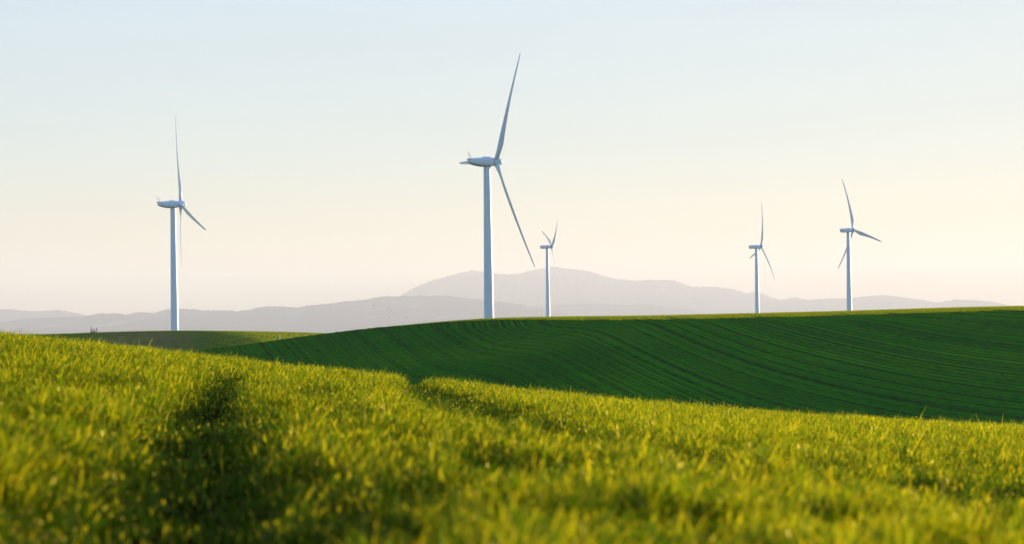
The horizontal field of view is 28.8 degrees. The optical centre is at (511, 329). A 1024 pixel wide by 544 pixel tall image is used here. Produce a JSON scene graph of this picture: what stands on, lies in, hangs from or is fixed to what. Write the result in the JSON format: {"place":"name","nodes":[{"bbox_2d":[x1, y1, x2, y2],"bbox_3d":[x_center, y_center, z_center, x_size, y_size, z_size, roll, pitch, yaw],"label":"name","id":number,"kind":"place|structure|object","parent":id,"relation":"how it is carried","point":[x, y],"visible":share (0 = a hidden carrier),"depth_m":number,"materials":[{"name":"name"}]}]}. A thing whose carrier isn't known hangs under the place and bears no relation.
{"place":"outdoors","nodes":[
{"label":"outdoors","id":0,"kind":"place"},
{"bbox_2d":[0,309,86,321],"bbox_3d":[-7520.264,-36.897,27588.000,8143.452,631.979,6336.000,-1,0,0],"label":"mountain","id":1,"kind":"structure","parent":0,"point":[9,314],"depth_m":27986.48,"materials":[{"name":"grey stone"}]},
{"bbox_2d":[20,330,325,351],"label":"hill","id":2,"kind":"structure","parent":0,"point":[188,339],"depth_m":574.91,"materials":[{"name":"green plant"}]},
{"bbox_2d":[10,388,501,543],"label":"field ground","id":3,"kind":"structure","parent":0,"point":[194,508],"depth_m":15.05,"materials":[{"name":"green plant"}]},
{"bbox_2d":[0,327,1023,543],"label":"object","id":4,"kind":"object","parent":3,"relation":"on","point":[352,456],"visible":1,"depth_m":17.34,"materials":[{"name":"green plant"}]},
{"bbox_2d":[0,295,569,334],"bbox_3d":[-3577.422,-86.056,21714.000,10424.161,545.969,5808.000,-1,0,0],"label":"mountain","id":5,"kind":"structure","parent":0,"point":[345,316],"depth_m":21474.87,"materials":[{"name":"grey stone"}]},
{"bbox_2d":[0,0,1023,315],"label":"sky","id":6,"kind":"structure","parent":0,"point":[322,144],"materials":[{"name":"white"}]},
{"bbox_2d":[400,266,804,313],"bbox_3d":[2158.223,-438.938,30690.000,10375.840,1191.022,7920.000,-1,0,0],"label":"mountain","id":7,"kind":"structure","parent":0,"point":[567,286],"depth_m":30847.86,"materials":[{"name":"grey stone"}]},
{"bbox_2d":[182,307,1023,425],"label":"hill","id":8,"kind":"structure","parent":0,"point":[967,365],"depth_m":246.57,"materials":[{"name":"green plant"}]},
{"bbox_2d":[391,306,1023,326],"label":"young crop","id":9,"kind":"object","parent":8,"relation":"on","point":[823,313],"visible":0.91,"depth_m":296.87,"materials":[{"name":"green plant"}]},
{"bbox_2d":[529,303,704,316],"bbox_3d":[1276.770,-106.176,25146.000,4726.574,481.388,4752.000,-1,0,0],"label":"mountain","id":10,"kind":"structure","parent":0,"point":[592,309],"depth_m":25333.92,"materials":[{"name":"grey stone"}]},
{"bbox_2d":[753,295,1010,312],"bbox_3d":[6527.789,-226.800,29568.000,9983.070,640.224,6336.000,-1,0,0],"label":"mountain","id":11,"kind":"structure","parent":0,"point":[880,302],"depth_m":29840.81,"materials":[{"name":"grey stone"}]},
{"bbox_3d":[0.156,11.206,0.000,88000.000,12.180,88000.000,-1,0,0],"label":"ground","id":12,"kind":"structure","parent":0,"visible":0},
{"bbox_2d":[156,114,205,330],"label":"wind turbine","id":13,"kind":"object","parent":12,"relation":"on","point":[172,205],"visible":0.92,"depth_m":974.40,"materials":[{"name":"white paint"}]},
{"bbox_2d":[459,55,534,317],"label":"wind turbine","id":14,"kind":"object","parent":12,"relation":"on","point":[488,162],"visible":0.89,"depth_m":757.97,"materials":[{"name":"white paint"}]},
{"bbox_2d":[540,225,556,316],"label":"wind turbine","id":15,"kind":"object","parent":12,"relation":"on","point":[548,247],"visible":0.91,"depth_m":1804.87,"materials":[{"name":"white paint"}]},
{"bbox_2d":[749,203,774,312],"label":"wind turbine","id":16,"kind":"object","parent":12,"relation":"on","point":[757,248],"visible":0.8,"depth_m":1676.84,"materials":[{"name":"white paint"}]},
{"bbox_2d":[838,180,881,310],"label":"wind turbine","id":17,"kind":"object","parent":12,"relation":"on","point":[849,289],"visible":0.94,"depth_m":1465.35,"materials":[{"name":"white paint"}]}
]}

